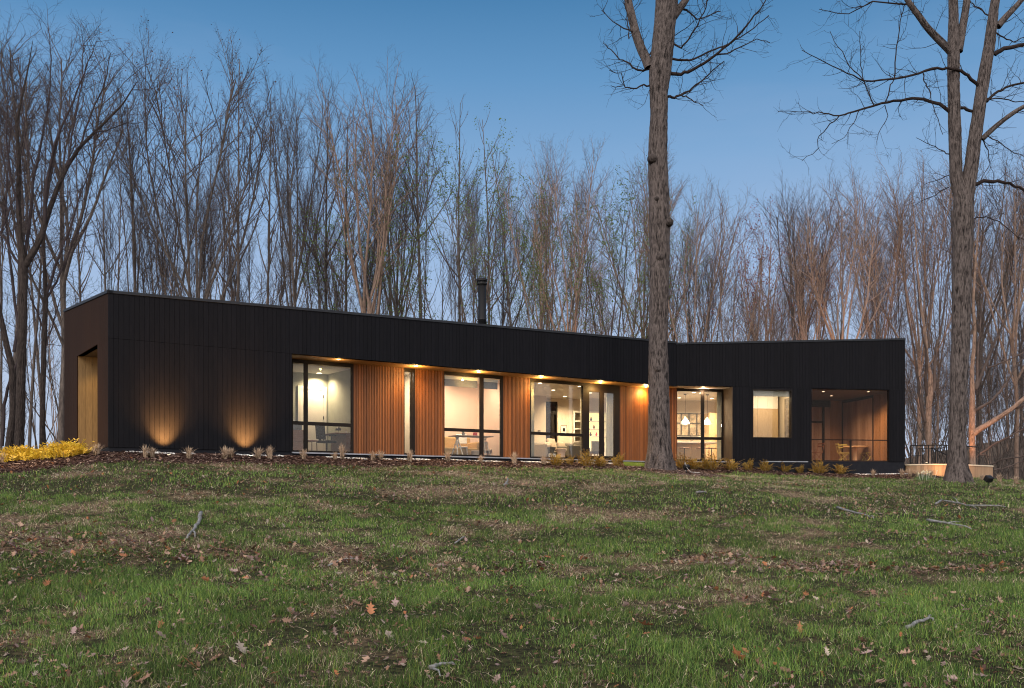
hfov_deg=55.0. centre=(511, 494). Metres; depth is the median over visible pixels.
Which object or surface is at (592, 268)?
bare tree
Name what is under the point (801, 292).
bare tree
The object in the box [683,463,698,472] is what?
spotlight
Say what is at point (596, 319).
bare tree
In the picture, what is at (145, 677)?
fallen leaf
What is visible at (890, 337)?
bare tree
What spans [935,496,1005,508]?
fallen stick
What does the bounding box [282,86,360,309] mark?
bare tree
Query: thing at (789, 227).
bare tree
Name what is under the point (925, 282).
bare tree
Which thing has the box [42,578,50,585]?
fallen leaf
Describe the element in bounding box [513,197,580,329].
bare tree
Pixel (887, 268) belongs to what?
bare tree
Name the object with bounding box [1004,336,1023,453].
bare tree
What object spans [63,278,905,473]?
house
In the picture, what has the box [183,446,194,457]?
ornamental grass
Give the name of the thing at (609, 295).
bare tree
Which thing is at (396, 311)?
bare tree
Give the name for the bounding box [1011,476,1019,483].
ornamental grass
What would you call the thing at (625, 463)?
green grass clump
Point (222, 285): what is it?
bare tree
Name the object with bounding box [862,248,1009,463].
bare tree
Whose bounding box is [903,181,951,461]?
bare tree
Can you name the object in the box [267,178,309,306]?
bare tree
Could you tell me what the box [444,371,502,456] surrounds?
window
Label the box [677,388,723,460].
window
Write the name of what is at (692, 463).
fern
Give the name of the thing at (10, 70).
bare tree
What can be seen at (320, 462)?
mulch chips
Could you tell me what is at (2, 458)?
ornamental grass
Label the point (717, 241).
bare tree
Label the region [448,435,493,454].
trestle desk
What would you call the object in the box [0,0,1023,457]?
sky
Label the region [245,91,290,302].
bare tree
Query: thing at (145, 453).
ornamental grass
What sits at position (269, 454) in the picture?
ornamental grass
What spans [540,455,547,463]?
ornamental grass
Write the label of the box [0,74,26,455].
bare tree
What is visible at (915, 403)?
bare tree
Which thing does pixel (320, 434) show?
office chair
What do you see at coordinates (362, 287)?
bare tree
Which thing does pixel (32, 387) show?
bare tree
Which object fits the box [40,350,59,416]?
bare tree
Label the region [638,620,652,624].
fallen leaf
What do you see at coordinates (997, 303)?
bare tree
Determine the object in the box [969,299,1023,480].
bare tree
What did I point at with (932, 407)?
bare tree
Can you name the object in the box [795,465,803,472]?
fern
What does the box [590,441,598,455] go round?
dining chair
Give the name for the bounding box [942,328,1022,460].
bare tree
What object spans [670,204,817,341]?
bare tree
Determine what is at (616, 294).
bare tree
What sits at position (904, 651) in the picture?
fallen leaf
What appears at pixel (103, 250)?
bare tree
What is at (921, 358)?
bare tree
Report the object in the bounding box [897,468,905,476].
ornamental grass
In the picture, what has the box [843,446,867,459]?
bistro table
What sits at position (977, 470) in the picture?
retaining wall
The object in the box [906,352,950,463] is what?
bare tree
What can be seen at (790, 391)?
window
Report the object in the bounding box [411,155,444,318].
bare tree
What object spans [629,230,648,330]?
bare tree
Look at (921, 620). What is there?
fallen stick
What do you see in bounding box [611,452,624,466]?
fern
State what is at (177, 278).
bare tree
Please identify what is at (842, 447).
folding chair
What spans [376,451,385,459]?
ornamental grass
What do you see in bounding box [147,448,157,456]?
ornamental grass
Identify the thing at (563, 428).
framed picture
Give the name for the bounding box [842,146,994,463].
bare tree
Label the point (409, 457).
ornamental grass
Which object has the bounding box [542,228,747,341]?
bare tree
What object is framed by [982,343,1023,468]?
bare tree
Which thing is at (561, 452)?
woven stool
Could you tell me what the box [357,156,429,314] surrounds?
bare tree
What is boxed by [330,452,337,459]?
ornamental grass
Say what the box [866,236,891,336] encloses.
bare tree
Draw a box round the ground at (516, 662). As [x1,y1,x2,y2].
[0,438,1023,687]
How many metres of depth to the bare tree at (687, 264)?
68.17 m
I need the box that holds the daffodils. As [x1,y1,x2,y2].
[911,470,937,480]
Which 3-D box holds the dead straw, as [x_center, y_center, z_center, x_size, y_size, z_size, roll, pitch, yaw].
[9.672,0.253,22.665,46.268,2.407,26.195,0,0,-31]
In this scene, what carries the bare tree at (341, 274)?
on the ground at (516, 662)
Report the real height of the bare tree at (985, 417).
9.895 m
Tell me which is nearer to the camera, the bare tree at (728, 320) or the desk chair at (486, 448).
the desk chair at (486, 448)
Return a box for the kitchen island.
[677,441,716,459]
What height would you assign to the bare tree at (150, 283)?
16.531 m
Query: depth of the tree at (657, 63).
35.01 m
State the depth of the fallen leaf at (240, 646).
8.10 m
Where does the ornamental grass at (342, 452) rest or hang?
on the ground at (516, 662)
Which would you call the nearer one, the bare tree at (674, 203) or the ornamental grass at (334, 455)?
the ornamental grass at (334, 455)
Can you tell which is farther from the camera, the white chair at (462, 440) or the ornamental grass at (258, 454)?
the white chair at (462, 440)
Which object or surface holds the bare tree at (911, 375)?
on the ground at (516, 662)
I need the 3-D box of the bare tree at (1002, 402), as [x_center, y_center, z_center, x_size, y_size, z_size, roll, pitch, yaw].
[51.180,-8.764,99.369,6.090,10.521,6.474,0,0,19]
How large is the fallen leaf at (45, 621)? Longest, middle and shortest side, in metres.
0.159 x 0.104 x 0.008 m
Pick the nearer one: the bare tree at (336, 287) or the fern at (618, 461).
the fern at (618, 461)
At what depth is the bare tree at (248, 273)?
65.51 m
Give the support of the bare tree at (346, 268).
on the ground at (516, 662)
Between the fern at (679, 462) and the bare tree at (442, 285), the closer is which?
the fern at (679, 462)
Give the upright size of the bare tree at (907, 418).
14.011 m
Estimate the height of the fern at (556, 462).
0.492 m
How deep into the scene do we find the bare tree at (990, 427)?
82.88 m
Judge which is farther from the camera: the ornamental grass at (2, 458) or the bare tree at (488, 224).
the bare tree at (488, 224)
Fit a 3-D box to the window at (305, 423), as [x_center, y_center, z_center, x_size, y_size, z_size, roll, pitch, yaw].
[-5.990,-2.752,31.171,2.075,2.936,0.074,0,0,-34]
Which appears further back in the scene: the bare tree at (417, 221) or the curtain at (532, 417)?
the bare tree at (417, 221)
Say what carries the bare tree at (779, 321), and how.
on the ground at (516, 662)
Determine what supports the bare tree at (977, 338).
on the ground at (516, 662)
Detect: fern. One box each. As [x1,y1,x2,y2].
[541,453,572,465]
[563,455,574,464]
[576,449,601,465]
[594,455,611,466]
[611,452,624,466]
[674,452,695,467]
[682,457,706,468]
[698,457,706,468]
[701,452,724,469]
[721,457,744,469]
[741,458,754,469]
[756,459,774,470]
[777,460,800,471]
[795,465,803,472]
[809,459,830,473]
[830,463,852,473]
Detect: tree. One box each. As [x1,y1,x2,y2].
[0,0,169,448]
[0,0,171,444]
[0,6,64,374]
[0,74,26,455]
[0,92,35,290]
[0,106,57,449]
[0,118,125,447]
[2,89,46,447]
[2,253,90,448]
[3,205,152,441]
[3,269,30,346]
[5,359,40,437]
[8,296,60,442]
[24,73,75,447]
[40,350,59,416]
[47,120,100,301]
[56,96,81,290]
[71,145,131,290]
[81,16,291,299]
[93,63,163,291]
[93,186,128,291]
[98,155,136,290]
[112,171,163,292]
[116,227,183,295]
[118,162,226,295]
[139,155,228,297]
[141,230,221,298]
[153,159,172,293]
[182,158,228,299]
[183,132,272,300]
[195,126,243,299]
[206,212,304,304]
[212,56,267,301]
[221,261,286,305]
[235,52,363,306]
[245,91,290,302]
[265,175,294,305]
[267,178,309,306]
[271,183,302,305]
[279,132,365,309]
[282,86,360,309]
[289,44,449,313]
[290,133,443,316]
[292,208,389,313]
[295,112,382,310]
[297,248,444,318]
[328,215,354,311]
[339,218,408,316]
[344,94,447,315]
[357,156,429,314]
[359,126,529,324]
[366,273,428,315]
[373,69,456,317]
[401,259,551,327]
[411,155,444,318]
[414,92,490,321]
[422,227,456,319]
[439,221,467,321]
[446,211,497,322]
[452,158,538,325]
[455,102,552,323]
[476,134,551,326]
[479,131,592,330]
[486,179,517,324]
[487,259,599,333]
[495,212,556,328]
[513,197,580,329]
[514,132,613,331]
[514,196,621,334]
[520,170,628,332]
[528,294,566,329]
[538,209,573,328]
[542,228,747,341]
[557,229,648,336]
[558,164,709,337]
[569,294,636,333]
[572,212,597,332]
[576,132,730,338]
[584,218,648,337]
[589,0,781,470]
[617,135,763,342]
[626,274,698,341]
[628,196,712,340]
[629,190,742,341]
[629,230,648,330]
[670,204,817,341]
[672,203,703,339]
[673,291,744,341]
[688,231,749,341]
[709,270,776,341]
[721,249,804,341]
[724,292,809,340]
[728,276,787,340]
[733,196,864,340]
[745,319,796,340]
[747,159,851,339]
[747,268,814,339]
[751,272,824,339]
[762,209,847,339]
[772,148,905,339]
[775,0,1023,482]
[779,210,853,339]
[810,217,893,339]
[811,283,950,446]
[830,160,934,338]
[830,216,864,338]
[839,213,918,347]
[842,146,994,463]
[846,289,975,463]
[851,271,1000,463]
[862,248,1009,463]
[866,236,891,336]
[866,275,977,455]
[879,250,912,337]
[883,193,951,463]
[898,323,1001,456]
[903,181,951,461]
[905,343,946,463]
[905,344,924,461]
[905,354,968,463]
[905,359,949,462]
[905,365,940,461]
[905,379,947,449]
[905,403,933,461]
[906,326,1005,462]
[906,333,943,436]
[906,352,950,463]
[906,374,948,463]
[908,232,936,318]
[908,345,949,461]
[912,135,1023,478]
[913,124,1023,464]
[922,282,996,440]
[924,376,1000,463]
[930,296,1023,478]
[934,394,947,463]
[936,183,1023,470]
[938,223,951,322]
[940,338,1023,476]
[941,336,1023,479]
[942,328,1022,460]
[946,271,1023,478]
[946,350,998,464]
[967,384,999,463]
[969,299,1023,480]
[971,211,1018,464]
[972,219,1023,479]
[975,203,992,462]
[975,329,1023,413]
[975,331,1023,475]
[980,199,1023,480]
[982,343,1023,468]
[982,348,1023,430]
[982,368,1021,472]
[985,345,1023,479]
[986,329,1023,478]
[989,360,1023,444]
[992,267,1023,395]
[1004,307,1023,428]
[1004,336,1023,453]
[1010,347,1023,430]
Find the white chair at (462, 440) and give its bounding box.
[456,434,467,454]
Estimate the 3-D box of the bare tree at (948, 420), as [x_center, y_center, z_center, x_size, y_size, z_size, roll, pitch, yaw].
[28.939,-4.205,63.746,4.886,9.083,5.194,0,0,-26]
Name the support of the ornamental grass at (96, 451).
on the ground at (516, 662)
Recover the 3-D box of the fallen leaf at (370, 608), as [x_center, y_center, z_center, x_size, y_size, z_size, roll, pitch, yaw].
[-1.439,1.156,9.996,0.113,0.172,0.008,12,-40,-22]
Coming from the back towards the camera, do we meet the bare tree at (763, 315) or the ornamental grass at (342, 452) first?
the bare tree at (763, 315)
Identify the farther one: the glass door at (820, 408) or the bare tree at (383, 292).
the bare tree at (383, 292)
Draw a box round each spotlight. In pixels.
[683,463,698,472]
[983,475,993,486]
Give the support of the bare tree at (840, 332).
on the ground at (516, 662)
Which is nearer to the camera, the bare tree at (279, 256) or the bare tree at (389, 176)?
the bare tree at (389, 176)
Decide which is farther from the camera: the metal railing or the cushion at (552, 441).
the metal railing
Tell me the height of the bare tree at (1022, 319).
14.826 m
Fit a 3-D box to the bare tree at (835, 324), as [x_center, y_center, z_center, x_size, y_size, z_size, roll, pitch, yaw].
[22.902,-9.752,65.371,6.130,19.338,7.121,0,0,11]
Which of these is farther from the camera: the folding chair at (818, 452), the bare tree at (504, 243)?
the bare tree at (504, 243)
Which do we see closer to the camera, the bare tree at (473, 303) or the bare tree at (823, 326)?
the bare tree at (473, 303)
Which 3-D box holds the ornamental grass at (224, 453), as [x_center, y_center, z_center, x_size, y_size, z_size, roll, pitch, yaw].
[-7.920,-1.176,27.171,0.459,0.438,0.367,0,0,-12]
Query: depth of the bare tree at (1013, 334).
49.88 m
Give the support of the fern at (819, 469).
on the ground at (516, 662)
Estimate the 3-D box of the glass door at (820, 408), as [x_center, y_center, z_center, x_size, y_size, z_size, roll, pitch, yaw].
[12.789,-2.792,44.214,3.277,2.915,0.080,0,0,-10]
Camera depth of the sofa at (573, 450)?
37.74 m
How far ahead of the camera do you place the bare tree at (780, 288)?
79.08 m
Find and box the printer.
[293,420,301,429]
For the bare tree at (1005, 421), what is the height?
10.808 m
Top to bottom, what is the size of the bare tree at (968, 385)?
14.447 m
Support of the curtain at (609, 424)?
hanging from the house
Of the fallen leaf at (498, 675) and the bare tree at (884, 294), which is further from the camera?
the bare tree at (884, 294)
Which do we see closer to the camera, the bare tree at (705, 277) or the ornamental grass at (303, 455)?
the ornamental grass at (303, 455)
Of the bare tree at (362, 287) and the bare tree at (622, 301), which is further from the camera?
the bare tree at (362, 287)
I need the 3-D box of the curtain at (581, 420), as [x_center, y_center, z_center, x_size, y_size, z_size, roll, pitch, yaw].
[2.687,-2.756,37.380,0.218,2.907,0.078,0,0,-34]
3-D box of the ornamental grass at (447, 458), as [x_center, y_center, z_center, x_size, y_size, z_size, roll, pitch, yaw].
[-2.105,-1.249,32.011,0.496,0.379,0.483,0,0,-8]
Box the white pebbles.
[127,451,907,474]
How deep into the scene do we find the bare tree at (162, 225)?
64.63 m
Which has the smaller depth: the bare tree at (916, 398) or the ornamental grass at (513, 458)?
the ornamental grass at (513, 458)
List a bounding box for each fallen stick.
[185,511,202,538]
[429,662,455,676]
[836,506,873,517]
[905,615,933,628]
[926,518,971,528]
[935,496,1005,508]
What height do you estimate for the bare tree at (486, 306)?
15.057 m
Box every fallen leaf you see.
[38,619,50,625]
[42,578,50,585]
[70,626,76,633]
[119,676,130,686]
[136,672,150,681]
[236,640,248,654]
[282,617,290,622]
[361,656,369,661]
[366,602,374,613]
[391,597,398,606]
[492,674,499,683]
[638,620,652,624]
[732,646,745,659]
[858,636,866,641]
[899,649,914,653]
[944,674,956,679]
[972,643,980,653]
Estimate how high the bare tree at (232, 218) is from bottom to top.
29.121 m
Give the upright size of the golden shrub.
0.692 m
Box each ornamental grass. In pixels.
[0,452,8,462]
[90,444,103,454]
[139,445,149,457]
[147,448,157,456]
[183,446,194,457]
[219,446,228,458]
[228,447,235,457]
[250,445,264,458]
[263,446,272,458]
[299,448,306,458]
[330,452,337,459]
[339,441,348,459]
[369,453,376,460]
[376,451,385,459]
[407,451,412,461]
[444,452,451,460]
[511,452,518,463]
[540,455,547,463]
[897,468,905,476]
[907,468,916,476]
[995,474,1004,481]
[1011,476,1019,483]
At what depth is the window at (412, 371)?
32.92 m
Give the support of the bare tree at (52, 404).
on the ground at (516, 662)
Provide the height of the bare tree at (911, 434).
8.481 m
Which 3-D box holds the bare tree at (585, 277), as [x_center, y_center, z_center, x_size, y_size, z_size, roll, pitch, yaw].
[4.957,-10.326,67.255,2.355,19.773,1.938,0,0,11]
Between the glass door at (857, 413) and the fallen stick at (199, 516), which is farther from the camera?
the glass door at (857, 413)
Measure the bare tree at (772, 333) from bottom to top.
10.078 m
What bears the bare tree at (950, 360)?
on the ground at (516, 662)
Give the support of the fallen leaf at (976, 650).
on the ground at (516, 662)
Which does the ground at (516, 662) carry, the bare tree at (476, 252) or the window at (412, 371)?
the bare tree at (476, 252)
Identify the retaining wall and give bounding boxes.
[905,464,993,477]
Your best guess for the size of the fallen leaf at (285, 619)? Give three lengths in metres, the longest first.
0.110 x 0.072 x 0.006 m
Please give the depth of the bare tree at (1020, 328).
82.73 m
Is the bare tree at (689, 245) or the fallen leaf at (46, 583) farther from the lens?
the bare tree at (689, 245)
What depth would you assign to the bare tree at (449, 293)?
48.13 m
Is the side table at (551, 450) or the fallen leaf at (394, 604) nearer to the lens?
the fallen leaf at (394, 604)
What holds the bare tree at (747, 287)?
on the ground at (516, 662)
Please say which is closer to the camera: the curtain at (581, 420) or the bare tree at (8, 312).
the curtain at (581, 420)
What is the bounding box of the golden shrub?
[0,438,97,461]
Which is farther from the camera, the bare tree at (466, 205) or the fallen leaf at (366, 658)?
the bare tree at (466, 205)
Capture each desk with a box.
[326,433,349,451]
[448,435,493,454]
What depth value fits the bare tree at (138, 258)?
60.41 m
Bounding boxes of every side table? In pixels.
[308,440,317,450]
[547,447,555,456]
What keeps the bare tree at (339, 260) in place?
on the ground at (516, 662)
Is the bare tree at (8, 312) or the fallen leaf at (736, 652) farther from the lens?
the bare tree at (8, 312)
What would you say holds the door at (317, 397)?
in the house
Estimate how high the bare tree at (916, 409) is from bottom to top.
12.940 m
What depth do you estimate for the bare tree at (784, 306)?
61.82 m
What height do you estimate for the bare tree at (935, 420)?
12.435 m
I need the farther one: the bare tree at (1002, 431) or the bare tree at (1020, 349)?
the bare tree at (1002, 431)
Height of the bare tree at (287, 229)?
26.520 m
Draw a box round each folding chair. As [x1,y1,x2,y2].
[812,443,824,459]
[835,443,848,459]
[838,444,849,459]
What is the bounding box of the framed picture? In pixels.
[561,425,566,432]
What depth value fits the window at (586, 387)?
37.36 m
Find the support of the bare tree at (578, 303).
on the ground at (516, 662)
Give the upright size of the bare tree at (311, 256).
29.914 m
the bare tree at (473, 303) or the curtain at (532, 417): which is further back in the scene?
the bare tree at (473, 303)
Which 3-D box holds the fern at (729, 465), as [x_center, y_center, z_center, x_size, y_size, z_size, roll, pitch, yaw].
[8.378,-1.167,37.341,1.136,0.514,1.067,0,0,-3]
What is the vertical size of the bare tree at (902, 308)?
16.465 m
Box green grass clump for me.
[623,461,644,466]
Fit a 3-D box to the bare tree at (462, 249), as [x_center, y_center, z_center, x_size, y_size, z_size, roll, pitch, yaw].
[-3.511,-9.626,50.801,8.909,17.727,7.490,0,0,-6]
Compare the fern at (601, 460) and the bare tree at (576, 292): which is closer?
the fern at (601, 460)
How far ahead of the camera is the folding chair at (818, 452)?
41.69 m
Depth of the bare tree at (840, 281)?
49.52 m
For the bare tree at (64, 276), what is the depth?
43.87 m
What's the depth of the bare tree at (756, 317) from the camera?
57.04 m
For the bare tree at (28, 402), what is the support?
on the ground at (516, 662)
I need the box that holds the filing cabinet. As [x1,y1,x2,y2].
[293,430,302,449]
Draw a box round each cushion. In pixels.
[546,438,556,450]
[557,442,564,445]
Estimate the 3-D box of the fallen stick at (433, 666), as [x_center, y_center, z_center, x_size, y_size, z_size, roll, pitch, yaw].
[-0.558,1.325,7.517,0.151,0.055,0.416,0,0,12]
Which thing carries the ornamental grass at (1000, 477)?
on the ground at (516, 662)
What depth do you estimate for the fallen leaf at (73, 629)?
8.99 m
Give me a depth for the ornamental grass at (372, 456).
30.25 m
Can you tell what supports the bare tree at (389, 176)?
on the ground at (516, 662)
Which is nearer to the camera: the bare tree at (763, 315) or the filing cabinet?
the filing cabinet
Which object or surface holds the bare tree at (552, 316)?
on the ground at (516, 662)
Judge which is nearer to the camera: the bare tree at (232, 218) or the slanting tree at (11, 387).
the slanting tree at (11, 387)
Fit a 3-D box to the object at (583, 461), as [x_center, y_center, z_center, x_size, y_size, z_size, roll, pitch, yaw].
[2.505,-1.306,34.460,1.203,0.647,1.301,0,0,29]
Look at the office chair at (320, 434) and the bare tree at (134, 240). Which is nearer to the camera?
the office chair at (320, 434)
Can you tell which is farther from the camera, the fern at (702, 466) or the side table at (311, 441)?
the fern at (702, 466)
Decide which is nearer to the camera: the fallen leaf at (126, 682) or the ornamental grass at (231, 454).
the fallen leaf at (126, 682)
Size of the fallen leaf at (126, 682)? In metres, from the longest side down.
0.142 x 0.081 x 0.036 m
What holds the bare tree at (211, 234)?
on the ground at (516, 662)
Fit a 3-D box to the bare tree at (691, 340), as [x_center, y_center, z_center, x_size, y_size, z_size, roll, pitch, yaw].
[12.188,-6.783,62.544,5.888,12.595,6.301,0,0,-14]
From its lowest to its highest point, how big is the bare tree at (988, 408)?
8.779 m
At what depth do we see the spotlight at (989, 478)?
30.45 m
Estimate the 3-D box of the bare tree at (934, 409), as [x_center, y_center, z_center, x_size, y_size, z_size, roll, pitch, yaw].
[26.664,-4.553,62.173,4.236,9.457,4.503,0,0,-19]
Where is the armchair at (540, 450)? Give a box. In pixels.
[534,444,551,456]
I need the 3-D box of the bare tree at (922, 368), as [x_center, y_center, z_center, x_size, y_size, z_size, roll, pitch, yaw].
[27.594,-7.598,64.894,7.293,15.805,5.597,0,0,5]
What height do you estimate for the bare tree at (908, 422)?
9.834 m
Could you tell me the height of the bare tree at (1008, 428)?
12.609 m
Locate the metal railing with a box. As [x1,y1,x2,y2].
[910,445,979,464]
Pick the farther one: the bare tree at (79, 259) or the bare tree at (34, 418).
the bare tree at (79, 259)
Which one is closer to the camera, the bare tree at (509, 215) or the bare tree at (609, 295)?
the bare tree at (509, 215)
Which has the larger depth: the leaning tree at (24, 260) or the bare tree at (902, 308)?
the bare tree at (902, 308)
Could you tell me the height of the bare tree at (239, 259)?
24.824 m
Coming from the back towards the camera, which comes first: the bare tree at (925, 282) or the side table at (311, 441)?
the bare tree at (925, 282)
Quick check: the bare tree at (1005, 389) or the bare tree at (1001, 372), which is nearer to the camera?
the bare tree at (1005, 389)
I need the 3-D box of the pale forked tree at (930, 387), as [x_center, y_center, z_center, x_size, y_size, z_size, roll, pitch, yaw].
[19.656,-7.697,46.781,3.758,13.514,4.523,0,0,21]
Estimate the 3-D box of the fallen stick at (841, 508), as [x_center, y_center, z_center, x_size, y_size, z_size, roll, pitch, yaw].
[7.369,0.380,21.097,0.085,0.239,2.199,0,0,-1]
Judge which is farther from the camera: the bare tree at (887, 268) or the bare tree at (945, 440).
the bare tree at (945, 440)
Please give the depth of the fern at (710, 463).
37.19 m
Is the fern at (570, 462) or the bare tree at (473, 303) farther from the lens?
the bare tree at (473, 303)
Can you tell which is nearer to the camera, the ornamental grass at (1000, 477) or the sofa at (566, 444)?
the ornamental grass at (1000, 477)
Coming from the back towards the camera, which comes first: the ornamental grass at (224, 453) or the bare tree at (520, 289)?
the bare tree at (520, 289)
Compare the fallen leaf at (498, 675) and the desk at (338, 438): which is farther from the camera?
the desk at (338, 438)
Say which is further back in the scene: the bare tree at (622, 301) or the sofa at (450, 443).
the bare tree at (622, 301)
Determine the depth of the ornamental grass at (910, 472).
38.77 m
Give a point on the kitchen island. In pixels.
(692, 451)
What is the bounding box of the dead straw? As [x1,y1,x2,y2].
[0,461,1023,687]
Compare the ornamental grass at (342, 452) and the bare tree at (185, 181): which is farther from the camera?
the bare tree at (185, 181)
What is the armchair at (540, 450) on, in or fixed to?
on the house
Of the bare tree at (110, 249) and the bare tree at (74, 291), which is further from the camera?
the bare tree at (110, 249)
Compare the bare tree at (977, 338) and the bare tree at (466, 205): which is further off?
the bare tree at (977, 338)
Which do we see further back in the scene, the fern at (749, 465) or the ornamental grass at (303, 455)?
the fern at (749, 465)
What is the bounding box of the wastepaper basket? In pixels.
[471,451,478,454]
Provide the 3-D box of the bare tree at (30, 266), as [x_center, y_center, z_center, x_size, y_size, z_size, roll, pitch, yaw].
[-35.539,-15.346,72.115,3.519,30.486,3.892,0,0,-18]
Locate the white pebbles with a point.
(429, 459)
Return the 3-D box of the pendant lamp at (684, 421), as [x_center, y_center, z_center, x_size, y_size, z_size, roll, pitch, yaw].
[7.297,-3.599,41.402,0.384,1.262,0.384,0,0,-10]
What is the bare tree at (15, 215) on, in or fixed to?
on the ground at (516, 662)
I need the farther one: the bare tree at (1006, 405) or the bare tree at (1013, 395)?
the bare tree at (1006, 405)
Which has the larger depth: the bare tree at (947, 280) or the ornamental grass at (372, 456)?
the bare tree at (947, 280)
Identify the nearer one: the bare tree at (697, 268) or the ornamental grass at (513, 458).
the ornamental grass at (513, 458)
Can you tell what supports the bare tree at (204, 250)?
on the ground at (516, 662)
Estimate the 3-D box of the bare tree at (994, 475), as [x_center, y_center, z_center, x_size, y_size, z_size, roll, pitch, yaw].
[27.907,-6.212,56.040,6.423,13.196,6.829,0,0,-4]
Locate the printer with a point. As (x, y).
(297, 427)
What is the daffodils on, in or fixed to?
on the ground at (516, 662)
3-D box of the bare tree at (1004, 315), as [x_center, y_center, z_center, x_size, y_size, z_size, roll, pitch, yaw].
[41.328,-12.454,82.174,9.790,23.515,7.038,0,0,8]
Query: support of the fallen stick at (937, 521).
on the ground at (516, 662)
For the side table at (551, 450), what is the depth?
36.89 m
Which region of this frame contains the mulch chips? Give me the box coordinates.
[0,450,941,479]
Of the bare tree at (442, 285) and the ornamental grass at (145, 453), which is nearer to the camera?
the ornamental grass at (145, 453)
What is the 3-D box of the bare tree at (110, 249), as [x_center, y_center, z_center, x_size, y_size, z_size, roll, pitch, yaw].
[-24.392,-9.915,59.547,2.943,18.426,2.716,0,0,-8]
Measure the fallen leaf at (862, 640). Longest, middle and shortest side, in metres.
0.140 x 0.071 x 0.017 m
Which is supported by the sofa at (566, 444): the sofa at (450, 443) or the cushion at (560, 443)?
the cushion at (560, 443)
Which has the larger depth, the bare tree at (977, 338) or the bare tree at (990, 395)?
the bare tree at (977, 338)
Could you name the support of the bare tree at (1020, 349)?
on the ground at (516, 662)
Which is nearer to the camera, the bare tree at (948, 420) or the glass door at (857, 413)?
the glass door at (857, 413)
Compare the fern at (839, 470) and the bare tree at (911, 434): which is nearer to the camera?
the fern at (839, 470)
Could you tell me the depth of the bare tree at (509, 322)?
57.18 m
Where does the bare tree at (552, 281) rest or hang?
on the ground at (516, 662)
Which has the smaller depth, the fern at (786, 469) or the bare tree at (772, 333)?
the fern at (786, 469)
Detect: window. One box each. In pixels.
[292,359,353,452]
[404,368,414,454]
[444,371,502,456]
[530,378,619,459]
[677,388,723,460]
[752,389,791,437]
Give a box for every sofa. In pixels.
[445,437,478,454]
[534,442,589,455]
[557,441,579,457]
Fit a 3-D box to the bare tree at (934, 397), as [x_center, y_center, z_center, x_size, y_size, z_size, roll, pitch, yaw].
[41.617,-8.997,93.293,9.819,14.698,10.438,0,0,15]
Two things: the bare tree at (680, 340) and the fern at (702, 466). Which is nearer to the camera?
the fern at (702, 466)
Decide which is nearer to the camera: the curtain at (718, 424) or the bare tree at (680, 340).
the curtain at (718, 424)
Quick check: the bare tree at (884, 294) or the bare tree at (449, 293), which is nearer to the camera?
the bare tree at (449, 293)
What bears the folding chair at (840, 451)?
on the house
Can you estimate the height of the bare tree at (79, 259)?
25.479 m
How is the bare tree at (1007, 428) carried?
on the ground at (516, 662)
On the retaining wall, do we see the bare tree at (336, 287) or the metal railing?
the metal railing
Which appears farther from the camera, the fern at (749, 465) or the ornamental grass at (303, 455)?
the fern at (749, 465)
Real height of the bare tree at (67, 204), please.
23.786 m
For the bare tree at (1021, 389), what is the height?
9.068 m
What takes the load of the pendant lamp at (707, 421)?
hanging from the house
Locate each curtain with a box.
[531,382,533,456]
[580,386,581,457]
[606,393,612,455]
[717,392,720,459]
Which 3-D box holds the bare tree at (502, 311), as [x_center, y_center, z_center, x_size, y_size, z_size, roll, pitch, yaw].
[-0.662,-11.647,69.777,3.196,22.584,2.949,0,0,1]
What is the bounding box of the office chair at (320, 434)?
[315,426,335,450]
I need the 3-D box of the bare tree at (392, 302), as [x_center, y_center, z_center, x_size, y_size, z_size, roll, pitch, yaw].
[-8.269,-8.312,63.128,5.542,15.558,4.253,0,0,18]
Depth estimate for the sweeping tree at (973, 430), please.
45.95 m
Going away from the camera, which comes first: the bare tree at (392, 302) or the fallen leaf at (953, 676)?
the fallen leaf at (953, 676)
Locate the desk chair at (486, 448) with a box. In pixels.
[484,443,491,454]
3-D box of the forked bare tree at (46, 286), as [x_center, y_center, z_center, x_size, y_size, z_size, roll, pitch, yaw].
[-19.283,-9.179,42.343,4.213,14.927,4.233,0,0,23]
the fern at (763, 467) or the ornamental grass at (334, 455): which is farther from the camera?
the fern at (763, 467)
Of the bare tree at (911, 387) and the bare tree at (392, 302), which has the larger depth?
the bare tree at (911, 387)
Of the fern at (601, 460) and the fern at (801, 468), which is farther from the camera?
the fern at (801, 468)
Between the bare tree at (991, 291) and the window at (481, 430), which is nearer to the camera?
the window at (481, 430)
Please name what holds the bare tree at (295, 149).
on the ground at (516, 662)
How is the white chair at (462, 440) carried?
on the house
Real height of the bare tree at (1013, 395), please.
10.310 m
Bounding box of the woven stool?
[556,449,566,456]
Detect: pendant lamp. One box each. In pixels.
[681,394,689,423]
[704,394,711,424]
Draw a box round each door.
[298,385,326,450]
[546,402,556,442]
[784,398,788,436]
[812,400,830,459]
[842,395,873,460]

